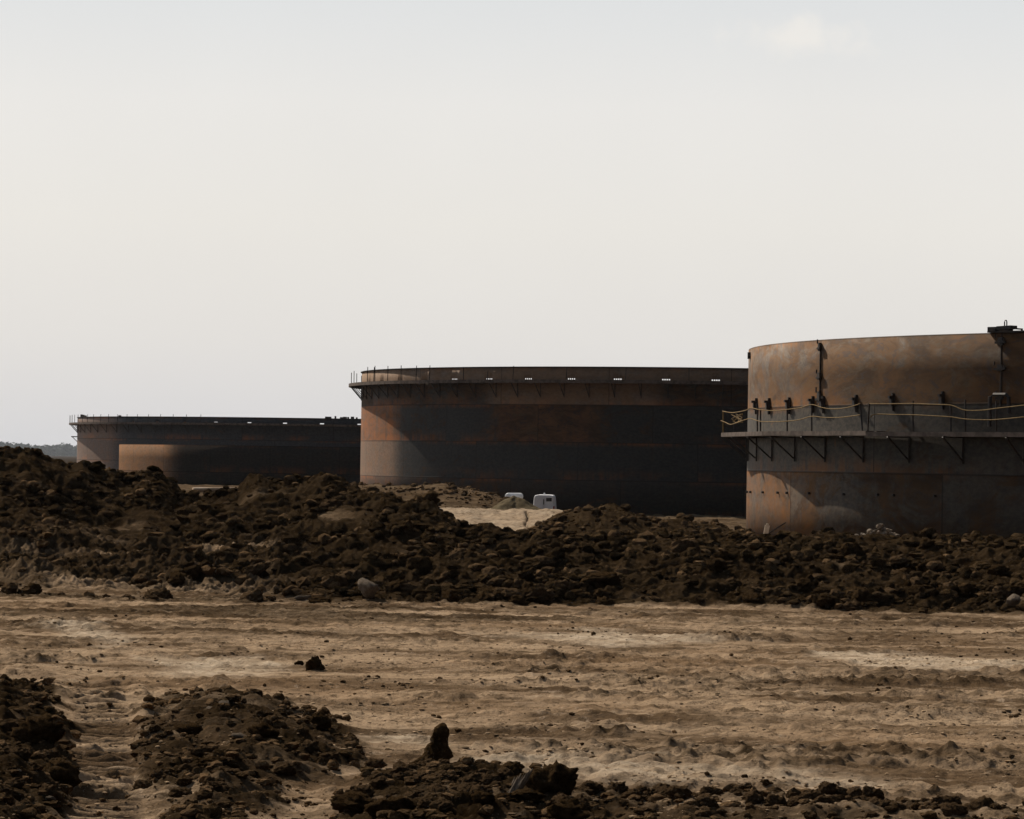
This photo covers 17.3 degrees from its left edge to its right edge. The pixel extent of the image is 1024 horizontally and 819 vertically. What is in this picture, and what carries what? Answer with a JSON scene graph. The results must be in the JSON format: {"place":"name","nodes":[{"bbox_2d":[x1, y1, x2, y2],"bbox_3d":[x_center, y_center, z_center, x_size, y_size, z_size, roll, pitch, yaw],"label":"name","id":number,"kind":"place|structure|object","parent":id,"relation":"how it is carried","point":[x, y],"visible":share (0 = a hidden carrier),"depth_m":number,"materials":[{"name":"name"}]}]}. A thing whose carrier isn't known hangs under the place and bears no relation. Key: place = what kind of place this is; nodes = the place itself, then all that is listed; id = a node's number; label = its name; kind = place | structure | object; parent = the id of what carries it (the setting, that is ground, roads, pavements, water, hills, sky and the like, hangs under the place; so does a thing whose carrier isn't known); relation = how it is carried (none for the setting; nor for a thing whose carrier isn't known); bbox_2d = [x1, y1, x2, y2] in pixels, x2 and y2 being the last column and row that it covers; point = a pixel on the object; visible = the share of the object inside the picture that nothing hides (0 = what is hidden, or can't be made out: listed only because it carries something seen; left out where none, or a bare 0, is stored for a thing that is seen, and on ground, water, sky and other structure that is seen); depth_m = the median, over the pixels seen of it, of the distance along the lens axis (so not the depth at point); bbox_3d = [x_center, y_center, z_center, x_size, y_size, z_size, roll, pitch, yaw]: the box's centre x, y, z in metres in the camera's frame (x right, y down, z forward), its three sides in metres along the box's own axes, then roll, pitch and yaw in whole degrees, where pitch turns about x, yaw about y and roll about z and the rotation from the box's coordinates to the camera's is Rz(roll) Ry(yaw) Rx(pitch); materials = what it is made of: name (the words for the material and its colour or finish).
{"place":"outdoors","nodes":[
{"label":"outdoors","id":0,"kind":"place"},
{"bbox_2d":[0,445,1023,818],"bbox_3d":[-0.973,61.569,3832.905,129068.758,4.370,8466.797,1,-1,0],"label":"ground","id":1,"kind":"structure","parent":0,"point":[404,623],"depth_m":47.90,"materials":[{"name":"soil"}]},
{"bbox_2d":[1,582,17,593],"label":"dirt clod","id":2,"kind":"object","parent":1,"relation":"on","point":[10,588],"visible":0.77,"depth_m":68.68,"materials":[{"name":"brown soil"}]},
{"bbox_2d":[3,777,24,788],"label":"dirt clod","id":3,"kind":"object","parent":1,"relation":"on","point":[18,782],"visible":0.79,"depth_m":27.23,"materials":[{"name":"brown soil"}]},
{"bbox_2d":[8,747,33,761],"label":"dirt clod","id":4,"kind":"object","parent":1,"relation":"on","point":[25,754],"visible":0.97,"depth_m":29.12,"materials":[{"name":"brown soil"}]},
{"bbox_2d":[10,713,65,743],"bbox_3d":[-4.404,3.036,31.356,0.546,0.402,0.314,0,-1,41],"label":"dirt clod","id":5,"kind":"object","parent":1,"relation":"on","point":[32,729],"visible":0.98,"depth_m":31.26,"materials":[{"name":"soil"}]},
{"bbox_2d":[0,441,76,455],"bbox_3d":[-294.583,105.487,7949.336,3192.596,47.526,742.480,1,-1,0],"label":"woods","id":6,"kind":"object","parent":1,"relation":"on","point":[66,449],"visible":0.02,"depth_m":7817.22,"materials":[{"name":"grey plant"}]},
{"bbox_2d":[39,783,57,796],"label":"dirt clod","id":7,"kind":"object","parent":1,"relation":"on","point":[50,789],"visible":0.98,"depth_m":26.93,"materials":[{"name":"brown soil"}]},
{"bbox_2d":[28,757,82,786],"bbox_3d":[-3.887,3.163,28.705,0.422,0.391,0.572,1,-1,24],"label":"dirt clod","id":8,"kind":"object","parent":1,"relation":"on","point":[61,770],"visible":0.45,"depth_m":28.61,"materials":[{"name":"soil"}]},
{"bbox_2d":[132,779,152,789],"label":"dirt clod","id":9,"kind":"object","parent":1,"relation":"on","point":[142,784],"visible":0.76,"depth_m":28.75,"materials":[{"name":"brown soil"}]},
{"bbox_2d":[149,768,170,778],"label":"dirt clod","id":10,"kind":"object","parent":1,"relation":"on","point":[158,773],"visible":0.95,"depth_m":29.03,"materials":[{"name":"brown soil"}]},
{"bbox_2d":[148,587,173,598],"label":"dirt clod","id":11,"kind":"object","parent":1,"relation":"on","point":[164,592],"visible":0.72,"depth_m":67.15,"materials":[{"name":"brown soil"}]},
{"bbox_2d":[167,571,186,584],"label":"dirt clod","id":12,"kind":"object","parent":1,"relation":"on","point":[176,578],"visible":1,"depth_m":71.14,"materials":[{"name":"soil"}]},
{"bbox_2d":[167,787,191,797],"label":"dirt clod","id":13,"kind":"object","parent":1,"relation":"on","point":[177,792],"visible":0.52,"depth_m":28.06,"materials":[{"name":"brown soil"}]},
{"bbox_2d":[173,722,202,735],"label":"dirt clod","id":14,"kind":"object","parent":1,"relation":"on","point":[191,728],"visible":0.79,"depth_m":33.39,"materials":[{"name":"soil"}]},
{"bbox_2d":[184,565,201,578],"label":"dirt clod","id":15,"kind":"object","parent":1,"relation":"on","point":[193,571],"visible":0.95,"depth_m":71.74,"materials":[{"name":"soil"}]},
{"bbox_2d":[190,745,212,756],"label":"dirt clod","id":16,"kind":"object","parent":1,"relation":"on","point":[200,750],"visible":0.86,"depth_m":30.72,"materials":[{"name":"brown soil"}]},
{"bbox_2d":[195,789,212,799],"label":"dirt clod","id":17,"kind":"object","parent":1,"relation":"on","point":[201,794],"visible":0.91,"depth_m":27.34,"materials":[{"name":"brown soil"}]},
{"bbox_2d":[195,756,228,767],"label":"dirt clod","id":18,"kind":"object","parent":1,"relation":"on","point":[201,761],"visible":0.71,"depth_m":29.92,"materials":[{"name":"soil"}]},
{"bbox_2d":[69,414,360,469],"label":"storage tank","id":19,"kind":"object","parent":1,"relation":"on","point":[101,438],"visible":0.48,"depth_m":393.52,"materials":[{"name":"metal"}]},
{"bbox_2d":[119,444,360,485],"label":"storage tank","id":20,"kind":"object","parent":1,"relation":"on","point":[224,465],"visible":0.31,"depth_m":320.17,"materials":[{"name":"brown metal"}]},
{"bbox_2d":[240,589,263,602],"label":"dirt clod","id":21,"kind":"object","parent":1,"relation":"on","point":[255,595],"visible":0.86,"depth_m":66.68,"materials":[{"name":"brown soil"}]},
{"bbox_2d":[243,563,264,575],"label":"dirt clod","id":22,"kind":"object","parent":1,"relation":"on","point":[258,569],"visible":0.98,"depth_m":72.43,"materials":[{"name":"brown soil"}]},
{"bbox_2d":[246,722,279,738],"bbox_3d":[-2.368,3.081,32.133,0.263,0.212,0.398,2,-1,-38],"label":"dirt clod","id":23,"kind":"object","parent":1,"relation":"on","point":[264,730],"visible":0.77,"depth_m":32.03,"materials":[{"name":"soil"}]},
{"bbox_2d":[273,763,296,775],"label":"dirt clod","id":24,"kind":"object","parent":1,"relation":"on","point":[287,769],"visible":1,"depth_m":30.29,"materials":[{"name":"brown soil"}]},
{"bbox_2d":[300,739,319,753],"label":"dirt clod","id":25,"kind":"object","parent":1,"relation":"on","point":[310,746],"visible":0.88,"depth_m":31.86,"materials":[{"name":"brown soil"}]},
{"bbox_2d":[305,656,324,670],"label":"dirt clod","id":26,"kind":"object","parent":1,"relation":"on","point":[313,663],"visible":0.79,"depth_m":45.98,"materials":[{"name":"soil"}]},
{"bbox_2d":[309,711,331,730],"bbox_3d":[-1.994,3.252,34.589,0.280,0.320,0.295,1,-1,-30],"label":"dirt clod","id":27,"kind":"object","parent":1,"relation":"on","point":[321,720],"visible":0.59,"depth_m":34.51,"materials":[{"name":"soil"}]},
{"bbox_2d":[320,573,348,586],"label":"dirt clod","id":28,"kind":"object","parent":1,"relation":"on","point":[328,579],"visible":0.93,"depth_m":68.89,"materials":[{"name":"brown soil"}]},
{"bbox_2d":[329,790,373,813],"bbox_3d":[-1.274,3.176,27.093,0.293,0.226,0.450,2,-1,-42],"label":"dirt clod","id":29,"kind":"object","parent":1,"relation":"on","point":[353,801],"visible":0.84,"depth_m":27.00,"materials":[{"name":"soil"}]},
{"bbox_2d":[342,569,363,579],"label":"dirt clod","id":30,"kind":"object","parent":1,"relation":"on","point":[356,574],"visible":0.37,"depth_m":69.96,"materials":[{"name":"brown soil"}]},
{"bbox_2d":[352,785,374,796],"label":"dirt clod","id":31,"kind":"object","parent":1,"relation":"on","point":[368,790],"visible":0.52,"depth_m":27.64,"materials":[{"name":"brown soil"}]},
{"bbox_2d":[357,577,379,598],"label":"pale clod","id":32,"kind":"object","parent":1,"relation":"on","point":[368,588],"visible":1,"depth_m":67.50,"materials":[{"name":"stone"}]},
{"bbox_2d":[364,758,387,767],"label":"dirt clod","id":33,"kind":"object","parent":1,"relation":"on","point":[377,763],"visible":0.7,"depth_m":31.66,"materials":[{"name":"brown soil"}]},
{"bbox_2d":[369,775,395,789],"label":"dirt clod","id":34,"kind":"object","parent":1,"relation":"on","point":[377,783],"visible":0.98,"depth_m":28.50,"materials":[{"name":"brown soil"}]},
{"bbox_2d":[364,795,416,816],"bbox_3d":[-0.957,3.148,26.452,0.439,0.247,0.406,0,-1,31],"label":"dirt clod","id":35,"kind":"object","parent":1,"relation":"on","point":[392,802],"visible":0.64,"depth_m":26.30,"materials":[{"name":"soil"}]},
{"bbox_2d":[384,578,406,591],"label":"dirt clod","id":36,"kind":"object","parent":1,"relation":"on","point":[396,585],"visible":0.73,"depth_m":68.39,"materials":[{"name":"soil"}]},
{"bbox_2d":[386,569,405,581],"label":"dirt clod","id":37,"kind":"object","parent":1,"relation":"on","point":[394,575],"visible":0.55,"depth_m":69.34,"materials":[{"name":"soil"}]},
{"bbox_2d":[406,555,433,574],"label":"dirt clod","id":38,"kind":"object","parent":1,"relation":"on","point":[423,565],"visible":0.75,"depth_m":70.94,"materials":[{"name":"soil"}]},
{"bbox_2d":[411,723,453,764],"bbox_3d":[-0.789,3.166,31.360,0.497,0.504,0.487,1,-1,0],"label":"mud stump","id":39,"kind":"object","parent":1,"relation":"on","point":[437,748],"visible":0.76,"depth_m":31.29,"materials":[{"name":"soil"}]},
{"bbox_2d":[427,783,447,792],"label":"dirt clod","id":40,"kind":"object","parent":1,"relation":"on","point":[436,787],"visible":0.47,"depth_m":27.86,"materials":[{"name":"brown soil"}]},
{"bbox_2d":[429,797,454,810],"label":"dirt clod","id":41,"kind":"object","parent":1,"relation":"on","point":[441,803],"visible":0.94,"depth_m":25.91,"materials":[{"name":"brown soil"}]},
{"bbox_2d":[442,588,459,601],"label":"dirt clod","id":42,"kind":"object","parent":1,"relation":"on","point":[450,595],"visible":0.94,"depth_m":67.21,"materials":[{"name":"soil"}]},
{"bbox_2d":[471,790,495,804],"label":"dirt clod","id":43,"kind":"object","parent":1,"relation":"on","point":[483,798],"visible":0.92,"depth_m":26.31,"materials":[{"name":"soil"}]},
{"bbox_2d":[478,773,501,784],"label":"dirt clod","id":44,"kind":"object","parent":1,"relation":"on","point":[488,779],"visible":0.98,"depth_m":28.43,"materials":[{"name":"brown soil"}]},
{"bbox_2d":[482,566,504,577],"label":"dirt clod","id":45,"kind":"object","parent":1,"relation":"on","point":[493,571],"visible":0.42,"depth_m":69.87,"materials":[{"name":"brown soil"}]},
{"bbox_2d":[497,767,513,779],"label":"dirt clod","id":46,"kind":"object","parent":1,"relation":"on","point":[502,772],"visible":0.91,"depth_m":28.66,"materials":[{"name":"brown soil"}]},
{"bbox_2d":[495,763,523,775],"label":"dirt clod","id":47,"kind":"object","parent":1,"relation":"on","point":[516,768],"visible":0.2,"depth_m":29.27,"materials":[{"name":"soil"}]},
{"bbox_2d":[0,446,1023,818],"bbox_3d":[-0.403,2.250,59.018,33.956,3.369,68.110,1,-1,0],"label":"clod litter","id":48,"kind":"object","parent":1,"relation":"on","point":[432,550],"visible":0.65,"depth_m":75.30,"materials":[{"name":"soil"}]},
{"bbox_2d":[0,584,1023,818],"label":"dry clay crumbs","id":49,"kind":"object","parent":1,"relation":"on","point":[570,748],"visible":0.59,"depth_m":39.17,"materials":[{"name":"brown soil"}]},
{"bbox_2d":[501,587,523,601],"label":"dirt clod","id":50,"kind":"object","parent":1,"relation":"on","point":[509,592],"visible":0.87,"depth_m":67.87,"materials":[{"name":"brown soil"}]},
{"bbox_2d":[491,496,540,509],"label":"sand pile","id":51,"kind":"object","parent":1,"relation":"on","point":[513,502],"visible":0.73,"depth_m":165.27,"materials":[{"name":"beige sand"}]},
{"bbox_2d":[508,595,528,605],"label":"dirt clod","id":52,"kind":"object","parent":1,"relation":"on","point":[520,600],"visible":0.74,"depth_m":67.35,"materials":[{"name":"soil"}]},
{"bbox_2d":[507,768,532,792],"bbox_3d":[0.066,3.028,27.414,0.213,0.214,0.142,1,-1,0],"label":"splintered root","id":53,"kind":"object","parent":1,"relation":"on","point":[518,783],"visible":0.79,"depth_m":27.39,"materials":[{"name":"wood"}]},
{"bbox_2d":[511,788,545,803],"bbox_3d":[0.119,3.071,26.707,0.310,0.152,0.295,1,-1,-1],"label":"dirt clod","id":54,"kind":"object","parent":1,"relation":"on","point":[527,794],"visible":0.97,"depth_m":26.61,"materials":[{"name":"soil"}]},
{"bbox_2d":[525,587,548,599],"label":"dirt clod","id":55,"kind":"object","parent":1,"relation":"on","point":[542,593],"visible":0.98,"depth_m":67.92,"materials":[{"name":"brown soil"}]},
{"bbox_2d":[533,493,556,508],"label":"parked van","id":56,"kind":"object","parent":1,"relation":"on","point":[544,501],"visible":0.39,"depth_m":224.91,"materials":[{"name":"white paint"}]},
{"bbox_2d":[349,365,747,516],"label":"storage tank","id":57,"kind":"object","parent":1,"relation":"on","point":[647,440],"visible":0.66,"depth_m":246.38,"materials":[{"name":"metal"}]},
{"bbox_2d":[519,760,578,795],"bbox_3d":[0.301,3.094,27.719,0.493,0.421,0.364,1,-1,19],"label":"dirt clod","id":58,"kind":"object","parent":1,"relation":"on","point":[556,777],"visible":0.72,"depth_m":27.62,"materials":[{"name":"soil"}]},
{"bbox_2d":[552,579,573,590],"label":"dirt clod","id":59,"kind":"object","parent":1,"relation":"on","point":[565,584],"visible":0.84,"depth_m":69.07,"materials":[{"name":"brown soil"}]},
{"bbox_2d":[546,798,590,818],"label":"dirt clod","id":60,"kind":"object","parent":1,"relation":"on","point":[573,808],"visible":1,"depth_m":25.83,"materials":[{"name":"soil"}]},
{"bbox_2d":[578,780,602,793],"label":"dirt clod","id":61,"kind":"object","parent":1,"relation":"on","point":[596,787],"visible":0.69,"depth_m":28.44,"materials":[{"name":"brown soil"}]},
{"bbox_2d":[583,571,621,585],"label":"dirt clod","id":62,"kind":"object","parent":1,"relation":"on","point":[610,578],"visible":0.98,"depth_m":69.95,"materials":[{"name":"soil"}]},
{"bbox_2d":[593,588,611,598],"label":"dirt clod","id":63,"kind":"object","parent":1,"relation":"on","point":[600,592],"visible":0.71,"depth_m":68.93,"materials":[{"name":"soil"}]},
{"bbox_2d":[605,781,628,793],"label":"dirt clod","id":64,"kind":"object","parent":1,"relation":"on","point":[620,787],"visible":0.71,"depth_m":28.48,"materials":[{"name":"brown soil"}]},
{"bbox_2d":[664,785,692,799],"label":"dirt clod","id":65,"kind":"object","parent":1,"relation":"on","point":[672,791],"visible":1,"depth_m":27.58,"materials":[{"name":"brown soil"}]},
{"bbox_2d":[669,537,700,552],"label":"dirt clod","id":66,"kind":"object","parent":1,"relation":"on","point":[680,545],"visible":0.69,"depth_m":74.29,"materials":[{"name":"brown soil"}]},
{"bbox_2d":[695,795,718,807],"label":"dirt clod","id":67,"kind":"object","parent":1,"relation":"on","point":[705,800],"visible":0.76,"depth_m":26.56,"materials":[{"name":"brown soil"}]},
{"bbox_2d":[699,786,720,794],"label":"dirt clod","id":68,"kind":"object","parent":1,"relation":"on","point":[712,790],"visible":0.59,"depth_m":29.27,"materials":[{"name":"brown soil"}]},
{"bbox_2d":[706,557,728,571],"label":"dirt clod","id":69,"kind":"object","parent":1,"relation":"on","point":[717,564],"visible":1,"depth_m":71.98,"materials":[{"name":"soil"}]},
{"bbox_2d":[712,550,736,560],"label":"dirt clod","id":70,"kind":"object","parent":1,"relation":"on","point":[724,555],"visible":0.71,"depth_m":73.06,"materials":[{"name":"soil"}]},
{"bbox_2d":[726,532,747,541],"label":"dirt clod","id":71,"kind":"object","parent":1,"relation":"on","point":[736,536],"visible":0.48,"depth_m":79.04,"materials":[{"name":"soil"}]},
{"bbox_2d":[742,592,763,602],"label":"dirt clod","id":72,"kind":"object","parent":1,"relation":"on","point":[754,597],"visible":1,"depth_m":68.36,"materials":[{"name":"soil"}]},
{"bbox_2d":[745,792,764,804],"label":"dirt clod","id":73,"kind":"object","parent":1,"relation":"on","point":[754,798],"visible":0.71,"depth_m":27.10,"materials":[{"name":"brown soil"}]},
{"bbox_2d":[761,794,787,805],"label":"dirt clod","id":74,"kind":"object","parent":1,"relation":"on","point":[773,799],"visible":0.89,"depth_m":27.04,"materials":[{"name":"brown soil"}]},
{"bbox_2d":[772,549,790,561],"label":"dirt clod","id":75,"kind":"object","parent":1,"relation":"on","point":[782,555],"visible":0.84,"depth_m":73.26,"materials":[{"name":"soil"}]},
{"bbox_2d":[787,795,806,806],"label":"dirt clod","id":76,"kind":"object","parent":1,"relation":"on","point":[792,801],"visible":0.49,"depth_m":27.25,"materials":[{"name":"brown soil"}]},
{"bbox_2d":[795,578,816,591],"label":"dirt clod","id":77,"kind":"object","parent":1,"relation":"on","point":[804,584],"visible":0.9,"depth_m":70.34,"materials":[{"name":"soil"}]},
{"bbox_2d":[799,789,824,799],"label":"dirt clod","id":78,"kind":"object","parent":1,"relation":"on","point":[812,794],"visible":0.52,"depth_m":27.41,"materials":[{"name":"brown soil"}]},
{"bbox_2d":[811,795,836,803],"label":"dirt clod","id":79,"kind":"object","parent":1,"relation":"on","point":[823,799],"visible":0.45,"depth_m":27.11,"materials":[{"name":"brown soil"}]},
{"bbox_2d":[816,594,834,607],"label":"dirt clod","id":80,"kind":"object","parent":1,"relation":"on","point":[822,601],"visible":1,"depth_m":67.36,"materials":[{"name":"soil"}]},
{"bbox_2d":[818,781,836,794],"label":"dirt clod","id":81,"kind":"object","parent":1,"relation":"on","point":[826,787],"visible":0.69,"depth_m":28.10,"materials":[{"name":"brown soil"}]},
{"bbox_2d":[837,542,863,557],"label":"dirt clod","id":82,"kind":"object","parent":1,"relation":"on","point":[848,548],"visible":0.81,"depth_m":74.06,"materials":[{"name":"soil"}]},
{"bbox_2d":[852,587,874,601],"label":"dirt clod","id":83,"kind":"object","parent":1,"relation":"on","point":[860,594],"visible":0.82,"depth_m":67.82,"materials":[{"name":"soil"}]},
{"bbox_2d":[721,332,1023,538],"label":"storage tank","id":84,"kind":"object","parent":1,"relation":"on","point":[903,435],"visible":0.97,"depth_m":117.78,"materials":[{"name":"brown metal"}]},
{"bbox_2d":[987,320,1023,332],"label":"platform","id":85,"kind":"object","parent":84,"relation":"on","point":[1004,329],"visible":1,"depth_m":113.11,"materials":[{"name":"metal"}]},
{"bbox_2d":[862,785,884,798],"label":"dirt clod","id":86,"kind":"object","parent":1,"relation":"on","point":[869,791],"visible":0.73,"depth_m":28.95,"materials":[{"name":"brown soil"}]},
{"bbox_2d":[855,523,899,536],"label":"rubble pile","id":87,"kind":"object","parent":1,"relation":"on","point":[881,530],"visible":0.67,"depth_m":100.78,"materials":[{"name":"stone"}]},
{"bbox_2d":[889,554,907,565],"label":"dirt clod","id":88,"kind":"object","parent":1,"relation":"on","point":[901,560],"visible":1,"depth_m":73.46,"materials":[{"name":"brown soil"}]},
{"bbox_2d":[907,584,926,597],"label":"dirt clod","id":89,"kind":"object","parent":1,"relation":"on","point":[915,589],"visible":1,"depth_m":68.45,"materials":[{"name":"soil"}]},
{"bbox_2d":[919,538,934,549],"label":"dirt clod","id":90,"kind":"object","parent":1,"relation":"on","point":[926,543],"visible":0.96,"depth_m":76.39,"materials":[{"name":"soil"}]},
{"bbox_2d":[918,528,937,539],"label":"dirt clod","id":91,"kind":"object","parent":1,"relation":"on","point":[925,533],"visible":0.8,"depth_m":81.28,"materials":[{"name":"soil"}]},
{"bbox_2d":[940,802,966,815],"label":"dirt clod","id":92,"kind":"object","parent":1,"relation":"on","point":[951,809],"visible":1,"depth_m":26.36,"materials":[{"name":"brown soil"}]},
{"bbox_2d":[958,583,975,596],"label":"dirt clod","id":93,"kind":"object","parent":1,"relation":"on","point":[966,588],"visible":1,"depth_m":68.35,"materials":[{"name":"soil"}]},
{"bbox_2d":[969,797,990,809],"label":"dirt clod","id":94,"kind":"object","parent":1,"relation":"on","point":[979,802],"visible":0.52,"depth_m":27.37,"materials":[{"name":"brown soil"}]},
{"bbox_2d":[987,564,1006,576],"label":"dirt clod","id":95,"kind":"object","parent":1,"relation":"on","point":[999,570],"visible":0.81,"depth_m":71.71,"materials":[{"name":"soil"}]},
{"bbox_2d":[992,586,1011,596],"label":"dirt clod","id":96,"kind":"object","parent":1,"relation":"on","point":[1004,591],"visible":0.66,"depth_m":68.62,"materials":[{"name":"brown soil"}]},
{"bbox_2d":[1006,594,1020,605],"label":"pale clod","id":97,"kind":"object","parent":1,"relation":"on","point":[1013,599],"visible":1,"depth_m":66.85,"materials":[{"name":"stone"}]},
{"bbox_2d":[0,0,1023,446],"label":"sky","id":98,"kind":"structure","parent":0,"point":[209,208],"materials":[{"name":"white"}]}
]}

